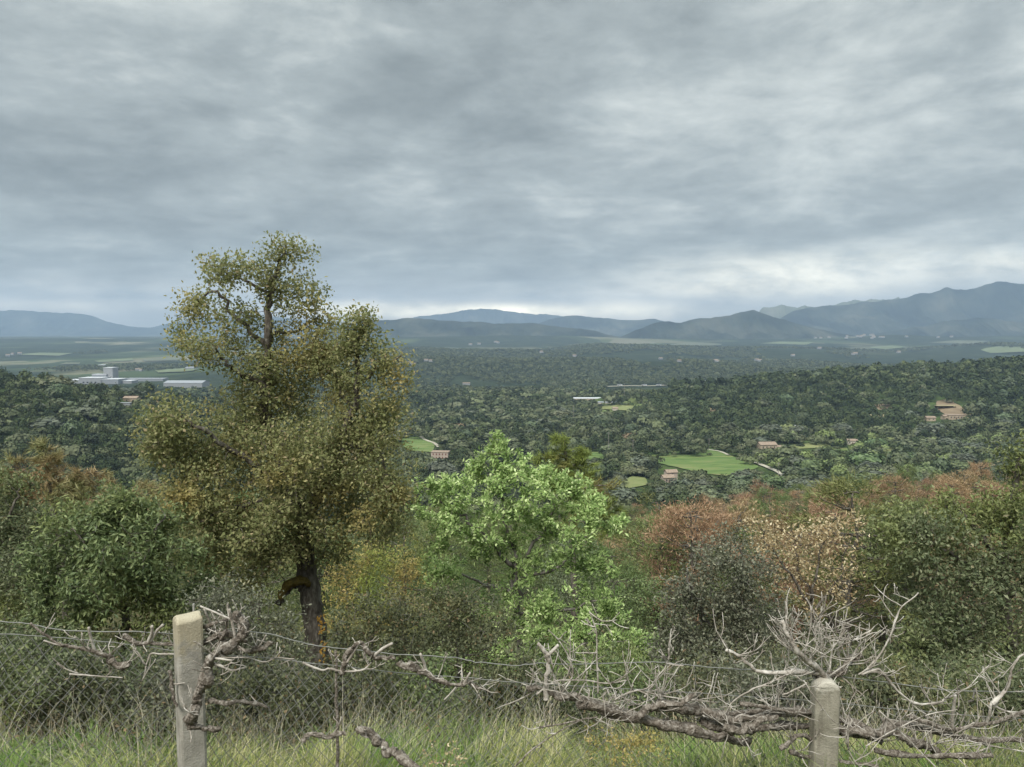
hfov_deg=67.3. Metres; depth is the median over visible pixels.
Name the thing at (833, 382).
pine tree
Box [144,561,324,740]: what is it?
scrub bush
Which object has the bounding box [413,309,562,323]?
mountain range
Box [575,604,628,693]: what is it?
dead twig
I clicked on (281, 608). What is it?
oak tree
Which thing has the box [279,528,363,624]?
pine tree
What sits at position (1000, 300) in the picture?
mountain range
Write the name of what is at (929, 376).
pine tree
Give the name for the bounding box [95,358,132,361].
field
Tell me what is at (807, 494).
pine tree
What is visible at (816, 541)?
pine tree
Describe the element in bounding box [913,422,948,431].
olive tree
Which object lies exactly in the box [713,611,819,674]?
dead branch
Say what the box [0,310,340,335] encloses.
mountain range
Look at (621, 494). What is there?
olive tree
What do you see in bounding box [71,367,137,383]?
factory
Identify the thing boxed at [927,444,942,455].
pine tree
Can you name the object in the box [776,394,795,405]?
pine tree
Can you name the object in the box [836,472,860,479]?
broadleaf tree
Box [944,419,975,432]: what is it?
evergreen tree
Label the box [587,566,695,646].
light oak
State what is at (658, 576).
dead pine
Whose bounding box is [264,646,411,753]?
scrub bush
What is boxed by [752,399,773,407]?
pine tree
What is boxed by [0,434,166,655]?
dying pine
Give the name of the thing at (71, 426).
pine tree
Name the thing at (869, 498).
dead pine
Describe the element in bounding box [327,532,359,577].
oak tree
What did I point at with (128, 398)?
house
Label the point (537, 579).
pine tree
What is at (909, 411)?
olive tree
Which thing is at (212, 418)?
pine tree
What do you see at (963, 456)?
olive tree
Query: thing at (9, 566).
light oak
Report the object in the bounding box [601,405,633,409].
field
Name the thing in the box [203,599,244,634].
dead branch
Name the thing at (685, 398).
pine tree
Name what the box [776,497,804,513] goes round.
oak tree
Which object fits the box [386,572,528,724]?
scrub bush
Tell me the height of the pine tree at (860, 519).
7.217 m
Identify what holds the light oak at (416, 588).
on the ground at (138, 349)
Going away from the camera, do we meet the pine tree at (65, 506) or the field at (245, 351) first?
the pine tree at (65, 506)
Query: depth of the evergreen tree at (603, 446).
591.67 m
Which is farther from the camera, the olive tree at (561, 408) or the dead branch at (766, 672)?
the olive tree at (561, 408)
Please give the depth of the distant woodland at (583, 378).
2208.07 m
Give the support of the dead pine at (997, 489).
on the ground at (138, 349)
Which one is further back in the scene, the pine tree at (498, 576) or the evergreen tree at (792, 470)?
the evergreen tree at (792, 470)
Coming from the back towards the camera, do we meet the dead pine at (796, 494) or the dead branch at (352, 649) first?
the dead pine at (796, 494)
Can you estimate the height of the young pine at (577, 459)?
6.006 m
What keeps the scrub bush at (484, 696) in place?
on the ground at (138, 349)
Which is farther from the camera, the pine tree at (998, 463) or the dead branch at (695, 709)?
the pine tree at (998, 463)
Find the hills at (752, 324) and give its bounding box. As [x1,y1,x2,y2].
[619,310,855,338]
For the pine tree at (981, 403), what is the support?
on the ground at (138, 349)
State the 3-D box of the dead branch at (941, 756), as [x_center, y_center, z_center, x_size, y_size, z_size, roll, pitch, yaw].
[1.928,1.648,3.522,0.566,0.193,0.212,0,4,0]
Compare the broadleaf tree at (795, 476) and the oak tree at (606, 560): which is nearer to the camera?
the oak tree at (606, 560)
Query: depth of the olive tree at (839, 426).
681.40 m
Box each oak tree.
[0,530,75,628]
[9,528,74,583]
[168,521,190,566]
[188,552,321,624]
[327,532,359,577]
[535,530,608,625]
[553,569,632,651]
[560,537,638,588]
[596,565,652,639]
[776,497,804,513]
[832,530,991,650]
[887,556,929,631]
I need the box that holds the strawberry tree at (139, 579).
[0,475,224,725]
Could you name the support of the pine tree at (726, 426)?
on the ground at (138, 349)
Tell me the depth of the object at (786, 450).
510.49 m
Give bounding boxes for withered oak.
[738,503,872,655]
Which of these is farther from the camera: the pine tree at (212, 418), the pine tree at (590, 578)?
the pine tree at (212, 418)
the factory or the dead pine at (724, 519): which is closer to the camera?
the dead pine at (724, 519)
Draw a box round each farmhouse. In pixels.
[431,450,450,458]
[660,469,678,482]
[756,441,781,449]
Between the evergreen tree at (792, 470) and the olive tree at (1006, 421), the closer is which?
the evergreen tree at (792, 470)
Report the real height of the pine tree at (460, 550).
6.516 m
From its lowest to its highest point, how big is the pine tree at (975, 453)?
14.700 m
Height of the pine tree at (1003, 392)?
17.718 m
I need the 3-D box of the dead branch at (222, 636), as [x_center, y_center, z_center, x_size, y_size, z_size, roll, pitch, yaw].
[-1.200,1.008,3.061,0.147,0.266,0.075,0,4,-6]
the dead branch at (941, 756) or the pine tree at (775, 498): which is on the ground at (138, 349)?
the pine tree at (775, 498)
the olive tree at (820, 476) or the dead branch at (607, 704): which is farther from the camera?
the olive tree at (820, 476)
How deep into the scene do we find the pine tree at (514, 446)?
560.00 m
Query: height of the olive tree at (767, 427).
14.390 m
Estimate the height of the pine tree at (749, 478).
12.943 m
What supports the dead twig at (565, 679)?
on the dead branch at (561, 698)
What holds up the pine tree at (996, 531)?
on the ground at (138, 349)
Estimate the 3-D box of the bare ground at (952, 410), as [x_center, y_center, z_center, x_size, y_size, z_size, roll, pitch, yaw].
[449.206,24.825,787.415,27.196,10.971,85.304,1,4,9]
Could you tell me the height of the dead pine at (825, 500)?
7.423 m
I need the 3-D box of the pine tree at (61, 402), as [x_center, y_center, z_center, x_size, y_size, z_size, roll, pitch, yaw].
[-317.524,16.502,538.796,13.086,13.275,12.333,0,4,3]
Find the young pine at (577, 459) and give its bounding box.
[529,431,630,678]
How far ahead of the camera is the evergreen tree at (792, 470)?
442.27 m
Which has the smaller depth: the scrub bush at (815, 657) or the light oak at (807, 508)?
the scrub bush at (815, 657)
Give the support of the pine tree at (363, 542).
on the ground at (138, 349)
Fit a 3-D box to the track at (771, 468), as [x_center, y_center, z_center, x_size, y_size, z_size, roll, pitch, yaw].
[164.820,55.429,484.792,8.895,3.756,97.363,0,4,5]
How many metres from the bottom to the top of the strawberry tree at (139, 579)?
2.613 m
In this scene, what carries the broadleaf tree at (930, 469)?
on the ground at (138, 349)
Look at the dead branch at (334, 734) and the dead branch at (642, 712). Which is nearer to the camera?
the dead branch at (334, 734)
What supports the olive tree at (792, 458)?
on the ground at (138, 349)
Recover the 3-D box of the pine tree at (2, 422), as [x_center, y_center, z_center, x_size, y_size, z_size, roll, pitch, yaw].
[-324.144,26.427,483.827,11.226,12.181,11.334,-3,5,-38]
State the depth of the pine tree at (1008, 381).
838.62 m
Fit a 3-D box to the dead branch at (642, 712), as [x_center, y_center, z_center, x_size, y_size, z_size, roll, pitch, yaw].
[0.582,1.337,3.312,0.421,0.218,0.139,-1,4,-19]
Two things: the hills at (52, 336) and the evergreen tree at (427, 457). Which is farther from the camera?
the hills at (52, 336)
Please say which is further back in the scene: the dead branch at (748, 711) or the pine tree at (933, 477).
the pine tree at (933, 477)
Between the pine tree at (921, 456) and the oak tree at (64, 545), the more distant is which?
the pine tree at (921, 456)
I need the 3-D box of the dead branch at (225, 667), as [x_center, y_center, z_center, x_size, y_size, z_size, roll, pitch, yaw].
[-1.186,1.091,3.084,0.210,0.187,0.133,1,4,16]
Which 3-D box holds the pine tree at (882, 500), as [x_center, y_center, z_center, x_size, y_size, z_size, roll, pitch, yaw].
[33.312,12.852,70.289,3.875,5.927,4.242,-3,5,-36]
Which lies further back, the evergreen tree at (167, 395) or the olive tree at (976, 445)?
the evergreen tree at (167, 395)
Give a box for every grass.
[0,659,1023,766]
[0,700,1023,766]
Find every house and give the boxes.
[122,396,141,401]
[846,439,857,444]
[924,416,935,420]
[940,414,963,419]
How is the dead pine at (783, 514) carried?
on the ground at (138, 349)
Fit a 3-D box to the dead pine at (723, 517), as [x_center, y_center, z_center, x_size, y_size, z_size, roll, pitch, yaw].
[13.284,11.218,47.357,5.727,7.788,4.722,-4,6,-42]
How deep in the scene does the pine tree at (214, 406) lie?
630.59 m
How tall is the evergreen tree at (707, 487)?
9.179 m
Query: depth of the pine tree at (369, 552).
77.48 m
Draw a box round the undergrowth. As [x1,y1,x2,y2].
[0,536,1023,766]
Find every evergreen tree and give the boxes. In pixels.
[6,403,31,407]
[26,424,57,429]
[33,375,77,386]
[44,401,78,409]
[58,406,83,414]
[123,424,148,433]
[148,393,180,401]
[393,430,409,439]
[406,483,426,492]
[410,456,436,462]
[432,423,459,431]
[433,435,461,442]
[460,461,491,474]
[477,432,494,440]
[505,436,518,441]
[549,410,574,415]
[586,459,602,464]
[589,414,614,423]
[597,443,626,449]
[602,480,625,487]
[624,466,649,476]
[631,413,648,418]
[654,490,676,505]
[682,446,702,453]
[687,485,716,491]
[688,488,731,504]
[720,476,751,487]
[724,484,744,497]
[779,432,805,441]
[781,466,802,475]
[807,371,822,375]
[898,438,934,446]
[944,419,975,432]
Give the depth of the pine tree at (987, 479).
93.86 m
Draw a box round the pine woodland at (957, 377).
[0,355,1023,509]
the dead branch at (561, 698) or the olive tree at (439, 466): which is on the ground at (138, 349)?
the olive tree at (439, 466)
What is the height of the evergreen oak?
2.235 m
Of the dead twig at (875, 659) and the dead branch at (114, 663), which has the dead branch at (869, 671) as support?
the dead twig at (875, 659)
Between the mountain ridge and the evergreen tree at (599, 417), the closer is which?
the evergreen tree at (599, 417)
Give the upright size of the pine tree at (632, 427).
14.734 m
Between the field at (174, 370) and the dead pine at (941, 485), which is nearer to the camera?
the dead pine at (941, 485)
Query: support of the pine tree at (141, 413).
on the ground at (138, 349)
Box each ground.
[0,335,1023,763]
[875,403,891,409]
[936,399,970,417]
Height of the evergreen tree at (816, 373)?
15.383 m
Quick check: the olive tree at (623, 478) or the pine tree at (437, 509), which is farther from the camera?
the olive tree at (623, 478)
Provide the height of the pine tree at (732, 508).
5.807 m
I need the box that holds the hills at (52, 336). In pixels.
[37,336,67,336]
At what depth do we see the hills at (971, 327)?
6176.65 m
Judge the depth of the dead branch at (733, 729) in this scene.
3.34 m
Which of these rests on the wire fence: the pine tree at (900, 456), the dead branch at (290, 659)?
the dead branch at (290, 659)
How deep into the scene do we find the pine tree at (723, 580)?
27.31 m
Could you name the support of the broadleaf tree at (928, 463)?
on the ground at (138, 349)
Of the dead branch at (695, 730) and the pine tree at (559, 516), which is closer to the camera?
the dead branch at (695, 730)
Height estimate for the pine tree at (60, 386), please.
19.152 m
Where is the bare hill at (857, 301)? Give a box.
[833,297,899,305]
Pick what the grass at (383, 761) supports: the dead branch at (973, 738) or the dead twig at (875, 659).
the dead branch at (973, 738)
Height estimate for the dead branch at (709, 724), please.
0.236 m
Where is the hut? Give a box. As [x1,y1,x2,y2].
[120,402,131,405]
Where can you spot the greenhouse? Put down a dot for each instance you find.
(587, 398)
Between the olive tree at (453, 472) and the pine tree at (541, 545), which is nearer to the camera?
the pine tree at (541, 545)
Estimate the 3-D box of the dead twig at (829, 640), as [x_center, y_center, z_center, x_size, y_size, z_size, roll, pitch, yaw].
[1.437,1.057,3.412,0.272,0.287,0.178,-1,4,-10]
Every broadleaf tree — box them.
[762,474,786,485]
[783,473,807,478]
[793,459,825,473]
[820,449,843,456]
[831,457,852,464]
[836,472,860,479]
[844,451,887,464]
[858,472,883,477]
[863,438,888,448]
[909,465,942,473]
[918,461,930,465]
[944,458,977,469]
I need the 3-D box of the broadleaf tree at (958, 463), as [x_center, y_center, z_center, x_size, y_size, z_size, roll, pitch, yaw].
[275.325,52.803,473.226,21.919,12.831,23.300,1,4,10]
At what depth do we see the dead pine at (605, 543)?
60.32 m
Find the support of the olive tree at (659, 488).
on the ground at (138, 349)
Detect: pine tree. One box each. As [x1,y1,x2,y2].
[0,417,6,425]
[29,489,66,525]
[38,489,99,541]
[43,384,65,398]
[46,398,66,412]
[48,383,72,397]
[61,418,83,435]
[78,395,105,406]
[88,423,107,433]
[89,408,108,422]
[89,513,171,634]
[97,400,121,422]
[102,424,119,434]
[118,503,189,567]
[134,383,154,394]
[137,410,159,422]
[176,522,224,546]
[177,488,298,622]
[205,414,222,423]
[207,405,226,413]
[208,517,318,643]
[278,529,364,617]
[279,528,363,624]
[322,533,370,606]
[348,520,452,643]
[354,531,376,559]
[359,537,383,567]
[394,515,416,554]
[399,509,421,544]
[406,518,463,588]
[412,458,432,469]
[419,528,458,575]
[423,504,439,540]
[424,531,470,588]
[442,501,476,559]
[449,439,474,449]
[458,430,476,439]
[461,518,518,591]
[484,517,540,595]
[494,521,523,562]
[494,542,551,603]
[508,443,526,451]
[516,525,567,597]
[523,421,537,427]
[530,528,563,568]
[546,528,608,611]
[551,507,568,533]
[552,505,576,523]
[554,533,624,612]
[557,447,585,460]
[567,438,582,447]
[568,541,653,640]
[576,425,593,436]
[582,516,624,549]
[589,462,612,482]
[592,424,604,430]
[600,428,619,437]
[610,487,701,629]
[616,513,703,637]
[618,504,648,530]
[621,423,638,430]
[634,427,657,441]
[645,413,661,420]
[649,427,671,438]
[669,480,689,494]
[671,406,690,415]
[673,424,687,430]
[677,396,693,404]
[696,546,786,642]
[707,524,804,641]
[716,421,738,430]
[727,503,757,539]
[741,473,765,485]
[745,486,791,527]
[748,500,791,530]
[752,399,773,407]
[768,542,833,634]
[771,469,947,647]
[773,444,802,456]
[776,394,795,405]
[782,483,806,511]
[790,514,871,607]
[794,412,810,420]
[797,466,816,477]
[797,486,823,514]
[820,503,931,655]
[826,381,844,387]
[843,469,867,506]
[847,507,887,549]
[855,490,885,504]
[861,472,883,490]
[862,494,890,514]
[873,474,892,490]
[874,494,921,520]
[880,447,914,466]
[888,471,915,500]
[888,483,942,513]
[891,463,922,498]
[902,445,917,452]
[911,451,935,463]
[915,371,934,387]
[916,365,930,372]
[916,444,934,454]
[926,471,937,485]
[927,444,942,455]
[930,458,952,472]
[940,445,960,454]
[961,403,982,416]
[961,449,981,459]
[961,466,979,476]
[964,486,1023,643]
[967,416,984,426]
[971,473,997,485]
[971,496,1023,618]
[972,400,990,409]
[982,462,1002,475]
[988,403,1002,410]
[991,388,1009,402]
[993,459,1007,472]
[994,412,1013,418]
[997,403,1019,413]
[997,440,1014,453]
[999,375,1019,386]
[1008,443,1023,453]
[1010,434,1023,443]
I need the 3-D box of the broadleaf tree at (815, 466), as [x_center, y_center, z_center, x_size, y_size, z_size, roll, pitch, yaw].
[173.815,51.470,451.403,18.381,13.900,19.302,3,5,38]
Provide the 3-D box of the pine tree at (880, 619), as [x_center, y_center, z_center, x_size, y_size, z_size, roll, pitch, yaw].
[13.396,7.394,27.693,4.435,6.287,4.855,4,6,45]
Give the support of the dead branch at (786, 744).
on the grass at (383, 761)
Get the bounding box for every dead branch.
[30,613,136,670]
[53,658,122,677]
[115,624,173,651]
[130,638,173,680]
[168,669,182,707]
[181,605,255,728]
[185,724,221,742]
[194,602,228,652]
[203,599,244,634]
[203,612,247,645]
[204,620,272,655]
[207,694,267,708]
[210,641,246,684]
[218,632,293,666]
[300,711,345,742]
[302,650,386,671]
[339,636,395,676]
[355,725,419,766]
[396,652,499,703]
[496,659,635,740]
[514,717,587,766]
[521,702,612,729]
[537,642,558,700]
[544,660,668,737]
[576,686,752,763]
[608,671,697,720]
[626,672,803,736]
[635,663,877,739]
[683,705,904,744]
[703,712,778,760]
[711,675,817,720]
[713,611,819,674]
[766,588,877,709]
[779,701,820,750]
[781,725,878,766]
[812,621,891,710]
[839,696,956,763]
[857,651,1000,733]
[874,712,993,766]
[885,707,1023,765]
[889,680,1023,735]
[972,647,1023,706]
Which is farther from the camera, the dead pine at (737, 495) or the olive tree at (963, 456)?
the olive tree at (963, 456)
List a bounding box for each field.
[17,353,69,355]
[62,362,79,363]
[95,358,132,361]
[143,358,180,360]
[155,368,195,371]
[215,349,291,352]
[397,435,434,451]
[588,452,603,459]
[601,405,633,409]
[623,476,646,487]
[648,448,757,475]
[671,342,720,345]
[764,341,811,344]
[790,443,831,448]
[870,345,903,348]
[930,340,986,343]
[981,346,1023,352]
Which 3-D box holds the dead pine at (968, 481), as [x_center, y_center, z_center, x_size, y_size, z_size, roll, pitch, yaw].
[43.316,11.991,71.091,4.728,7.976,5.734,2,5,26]
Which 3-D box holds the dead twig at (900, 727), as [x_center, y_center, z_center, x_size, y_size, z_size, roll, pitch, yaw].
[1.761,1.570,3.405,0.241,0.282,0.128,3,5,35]
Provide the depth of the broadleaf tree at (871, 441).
589.47 m
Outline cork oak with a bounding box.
[118,230,428,708]
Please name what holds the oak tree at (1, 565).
on the ground at (138, 349)
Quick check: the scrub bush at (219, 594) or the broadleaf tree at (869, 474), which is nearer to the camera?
the scrub bush at (219, 594)
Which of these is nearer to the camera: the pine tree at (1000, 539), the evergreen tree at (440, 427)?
the pine tree at (1000, 539)
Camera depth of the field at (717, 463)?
531.76 m
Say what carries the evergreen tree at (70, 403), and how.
on the ground at (138, 349)
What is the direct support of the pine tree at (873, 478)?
on the ground at (138, 349)
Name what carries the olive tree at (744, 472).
on the ground at (138, 349)
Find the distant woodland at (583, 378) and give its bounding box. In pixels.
[27,341,1023,388]
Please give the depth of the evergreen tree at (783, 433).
654.82 m
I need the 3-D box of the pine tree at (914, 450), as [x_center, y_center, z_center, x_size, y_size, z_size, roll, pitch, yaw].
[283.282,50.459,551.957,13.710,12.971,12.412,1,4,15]
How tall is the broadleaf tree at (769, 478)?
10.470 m
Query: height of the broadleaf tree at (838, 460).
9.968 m
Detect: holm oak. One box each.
[0,459,67,696]
[849,422,1023,727]
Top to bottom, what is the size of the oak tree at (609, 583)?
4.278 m
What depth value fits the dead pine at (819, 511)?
38.59 m
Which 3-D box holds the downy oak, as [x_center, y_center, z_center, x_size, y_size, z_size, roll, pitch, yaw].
[0.300,2.241,8.523,3.073,3.438,1.314,1,4,10]
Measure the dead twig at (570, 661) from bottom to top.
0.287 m
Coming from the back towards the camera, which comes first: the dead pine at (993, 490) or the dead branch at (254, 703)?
the dead pine at (993, 490)
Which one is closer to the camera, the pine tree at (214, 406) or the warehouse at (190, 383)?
the pine tree at (214, 406)
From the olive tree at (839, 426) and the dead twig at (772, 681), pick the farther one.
the olive tree at (839, 426)
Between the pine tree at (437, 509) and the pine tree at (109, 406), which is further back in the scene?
the pine tree at (109, 406)
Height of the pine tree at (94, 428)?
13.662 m
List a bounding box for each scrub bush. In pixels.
[0,610,173,745]
[0,635,73,742]
[6,639,141,746]
[88,656,242,748]
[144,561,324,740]
[157,635,330,751]
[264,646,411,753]
[308,580,456,733]
[353,641,510,743]
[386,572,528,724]
[446,628,590,750]
[502,627,670,741]
[537,646,687,744]
[632,639,781,749]
[702,643,852,743]
[703,622,898,746]
[799,648,967,746]
[845,651,1023,738]
[879,646,1023,745]
[970,642,1023,727]
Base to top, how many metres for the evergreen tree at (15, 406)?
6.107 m
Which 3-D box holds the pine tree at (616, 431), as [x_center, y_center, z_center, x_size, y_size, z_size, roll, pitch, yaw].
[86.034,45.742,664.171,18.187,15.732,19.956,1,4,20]
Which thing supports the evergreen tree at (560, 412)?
on the ground at (138, 349)
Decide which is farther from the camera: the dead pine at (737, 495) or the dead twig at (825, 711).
the dead pine at (737, 495)
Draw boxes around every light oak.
[0,507,38,644]
[388,566,446,610]
[391,535,438,569]
[450,533,501,580]
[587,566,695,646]
[800,499,820,514]
[851,480,876,500]
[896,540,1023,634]
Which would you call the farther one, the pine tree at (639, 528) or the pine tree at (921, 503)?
the pine tree at (921, 503)
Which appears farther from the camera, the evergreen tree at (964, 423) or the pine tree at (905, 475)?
the evergreen tree at (964, 423)
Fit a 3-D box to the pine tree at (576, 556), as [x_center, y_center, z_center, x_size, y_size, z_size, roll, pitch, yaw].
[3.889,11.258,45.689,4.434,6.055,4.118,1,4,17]
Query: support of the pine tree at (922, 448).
on the ground at (138, 349)
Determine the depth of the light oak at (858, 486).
99.17 m
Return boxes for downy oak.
[403,429,677,706]
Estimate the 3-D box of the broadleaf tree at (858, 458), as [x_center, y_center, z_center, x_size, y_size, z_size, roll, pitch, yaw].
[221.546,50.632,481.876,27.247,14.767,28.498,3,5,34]
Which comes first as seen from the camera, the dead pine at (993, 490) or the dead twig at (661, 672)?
the dead twig at (661, 672)
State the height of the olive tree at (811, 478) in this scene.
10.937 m
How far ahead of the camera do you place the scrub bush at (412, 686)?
6.06 m
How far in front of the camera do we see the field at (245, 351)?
3419.19 m
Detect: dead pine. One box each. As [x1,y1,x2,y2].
[583,534,617,561]
[601,529,656,608]
[626,548,686,621]
[632,494,745,649]
[632,503,647,513]
[633,497,750,638]
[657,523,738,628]
[681,492,793,625]
[695,492,727,511]
[708,501,756,572]
[715,497,728,512]
[727,494,742,506]
[729,496,742,505]
[736,490,768,523]
[736,540,821,646]
[744,477,783,532]
[749,497,858,643]
[781,500,888,630]
[787,490,808,513]
[802,534,880,638]
[804,493,869,545]
[805,486,850,517]
[848,486,890,517]
[866,473,932,509]
[868,478,887,494]
[911,476,930,499]
[911,479,944,511]
[912,518,1023,650]
[923,476,982,528]
[929,474,950,499]
[930,470,996,522]
[955,460,995,498]
[960,470,1003,526]
[972,480,1013,529]
[973,483,1019,528]
[976,561,1023,638]
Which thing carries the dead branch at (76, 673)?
on the dead branch at (114, 663)
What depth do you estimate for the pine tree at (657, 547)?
32.39 m
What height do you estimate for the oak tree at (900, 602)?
5.785 m
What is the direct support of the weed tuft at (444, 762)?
on the ground at (138, 349)
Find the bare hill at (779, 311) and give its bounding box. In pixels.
[759,305,811,318]
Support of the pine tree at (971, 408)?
on the ground at (138, 349)
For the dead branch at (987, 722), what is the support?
on the dead branch at (973, 738)
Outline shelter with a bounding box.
[934,405,955,407]
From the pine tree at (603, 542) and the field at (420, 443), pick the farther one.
the field at (420, 443)
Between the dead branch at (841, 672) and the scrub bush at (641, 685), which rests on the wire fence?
the dead branch at (841, 672)
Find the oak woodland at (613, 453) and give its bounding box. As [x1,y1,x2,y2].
[0,361,1023,518]
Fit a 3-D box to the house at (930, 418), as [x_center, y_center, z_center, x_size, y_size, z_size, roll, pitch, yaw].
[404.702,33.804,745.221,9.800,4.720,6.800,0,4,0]
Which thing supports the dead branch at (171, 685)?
attached to the wire fence
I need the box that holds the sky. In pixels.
[0,0,1023,327]
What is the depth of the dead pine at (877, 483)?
104.83 m
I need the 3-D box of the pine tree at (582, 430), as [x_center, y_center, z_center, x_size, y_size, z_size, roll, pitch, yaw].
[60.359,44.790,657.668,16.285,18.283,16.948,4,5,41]
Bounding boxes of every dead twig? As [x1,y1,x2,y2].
[525,642,635,694]
[548,630,587,692]
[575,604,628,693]
[607,641,735,717]
[644,627,683,696]
[708,649,811,715]
[763,674,821,705]
[797,592,863,650]
[803,680,852,731]
[814,618,880,673]
[820,706,883,766]
[858,583,918,675]
[865,678,959,746]
[879,702,940,766]
[919,711,1023,759]
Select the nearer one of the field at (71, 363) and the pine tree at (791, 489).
the pine tree at (791, 489)
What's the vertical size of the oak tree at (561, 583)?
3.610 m
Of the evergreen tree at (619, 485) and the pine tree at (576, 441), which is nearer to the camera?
the evergreen tree at (619, 485)
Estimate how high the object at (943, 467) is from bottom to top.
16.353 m
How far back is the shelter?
792.57 m
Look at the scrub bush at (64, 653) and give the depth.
6.17 m
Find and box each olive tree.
[23,417,66,428]
[74,404,99,420]
[118,388,143,396]
[426,459,458,473]
[444,470,461,479]
[525,428,551,432]
[545,406,565,410]
[603,473,627,480]
[609,486,639,502]
[630,455,652,466]
[650,486,667,493]
[666,478,694,487]
[694,477,717,486]
[731,469,751,476]
[752,437,773,441]
[759,423,783,432]
[781,455,810,463]
[784,477,807,487]
[785,486,802,495]
[789,426,810,434]
[796,482,818,487]
[797,475,823,483]
[815,474,837,479]
[832,423,853,432]
[855,460,885,470]
[858,468,887,475]
[901,410,927,416]
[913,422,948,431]
[914,428,936,435]
[935,436,961,446]
[949,452,979,462]
[959,441,985,447]
[999,419,1023,427]
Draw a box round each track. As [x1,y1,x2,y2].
[419,436,437,446]
[754,462,782,474]
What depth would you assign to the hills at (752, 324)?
5735.26 m
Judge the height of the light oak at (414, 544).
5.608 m
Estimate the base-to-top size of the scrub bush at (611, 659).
1.116 m
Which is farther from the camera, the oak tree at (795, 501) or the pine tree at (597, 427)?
the pine tree at (597, 427)
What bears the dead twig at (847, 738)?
on the grass at (383, 761)
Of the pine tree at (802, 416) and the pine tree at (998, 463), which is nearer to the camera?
the pine tree at (998, 463)
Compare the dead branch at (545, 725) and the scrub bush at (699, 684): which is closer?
the dead branch at (545, 725)
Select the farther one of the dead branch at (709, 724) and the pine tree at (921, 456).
the pine tree at (921, 456)
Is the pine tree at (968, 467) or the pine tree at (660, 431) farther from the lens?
the pine tree at (660, 431)
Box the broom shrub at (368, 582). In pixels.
[300,532,435,657]
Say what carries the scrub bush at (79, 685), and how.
on the ground at (138, 349)
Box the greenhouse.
[573,397,600,400]
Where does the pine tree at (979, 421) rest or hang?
on the ground at (138, 349)
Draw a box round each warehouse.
[127,378,168,380]
[163,380,209,387]
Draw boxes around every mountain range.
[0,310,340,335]
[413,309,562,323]
[538,315,664,335]
[780,281,1023,335]
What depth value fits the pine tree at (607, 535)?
69.32 m
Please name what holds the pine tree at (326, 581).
on the ground at (138, 349)
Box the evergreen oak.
[637,518,835,705]
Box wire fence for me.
[0,603,1023,766]
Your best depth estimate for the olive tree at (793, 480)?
393.86 m
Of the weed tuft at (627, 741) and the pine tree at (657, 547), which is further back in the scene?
the pine tree at (657, 547)
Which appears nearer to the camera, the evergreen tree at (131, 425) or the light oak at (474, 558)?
the light oak at (474, 558)
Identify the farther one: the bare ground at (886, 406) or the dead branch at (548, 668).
the bare ground at (886, 406)
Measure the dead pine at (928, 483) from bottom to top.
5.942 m
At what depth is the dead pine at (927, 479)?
94.67 m
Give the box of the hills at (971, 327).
[875,318,1023,336]
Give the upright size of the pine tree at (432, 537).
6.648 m
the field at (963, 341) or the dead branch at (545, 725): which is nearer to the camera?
the dead branch at (545, 725)
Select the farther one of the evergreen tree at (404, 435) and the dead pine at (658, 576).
the evergreen tree at (404, 435)
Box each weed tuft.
[420,740,466,766]
[584,723,680,766]
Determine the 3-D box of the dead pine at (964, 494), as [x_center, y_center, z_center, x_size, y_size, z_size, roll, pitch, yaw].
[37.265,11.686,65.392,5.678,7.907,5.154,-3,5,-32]
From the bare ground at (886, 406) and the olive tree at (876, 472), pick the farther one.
the bare ground at (886, 406)
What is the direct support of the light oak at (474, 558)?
on the ground at (138, 349)
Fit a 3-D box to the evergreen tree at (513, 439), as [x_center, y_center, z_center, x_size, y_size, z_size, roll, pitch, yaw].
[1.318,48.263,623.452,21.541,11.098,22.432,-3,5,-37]
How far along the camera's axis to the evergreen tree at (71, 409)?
527.54 m
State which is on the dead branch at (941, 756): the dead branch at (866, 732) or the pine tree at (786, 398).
the dead branch at (866, 732)
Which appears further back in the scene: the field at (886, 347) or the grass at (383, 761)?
the field at (886, 347)
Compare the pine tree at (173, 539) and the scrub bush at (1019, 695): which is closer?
the scrub bush at (1019, 695)
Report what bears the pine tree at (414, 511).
on the ground at (138, 349)
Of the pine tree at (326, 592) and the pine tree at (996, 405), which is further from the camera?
the pine tree at (996, 405)
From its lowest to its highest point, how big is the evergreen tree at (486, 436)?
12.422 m
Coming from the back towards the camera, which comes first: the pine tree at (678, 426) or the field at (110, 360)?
the field at (110, 360)
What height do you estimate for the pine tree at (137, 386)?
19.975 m
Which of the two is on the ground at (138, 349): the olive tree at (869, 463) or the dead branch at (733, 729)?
the olive tree at (869, 463)
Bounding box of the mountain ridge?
[288,318,618,338]
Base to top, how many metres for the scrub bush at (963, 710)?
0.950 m
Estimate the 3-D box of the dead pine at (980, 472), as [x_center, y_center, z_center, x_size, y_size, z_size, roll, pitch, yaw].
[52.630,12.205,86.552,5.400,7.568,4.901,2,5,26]
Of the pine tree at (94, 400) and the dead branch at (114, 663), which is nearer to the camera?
the dead branch at (114, 663)
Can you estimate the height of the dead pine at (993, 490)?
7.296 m

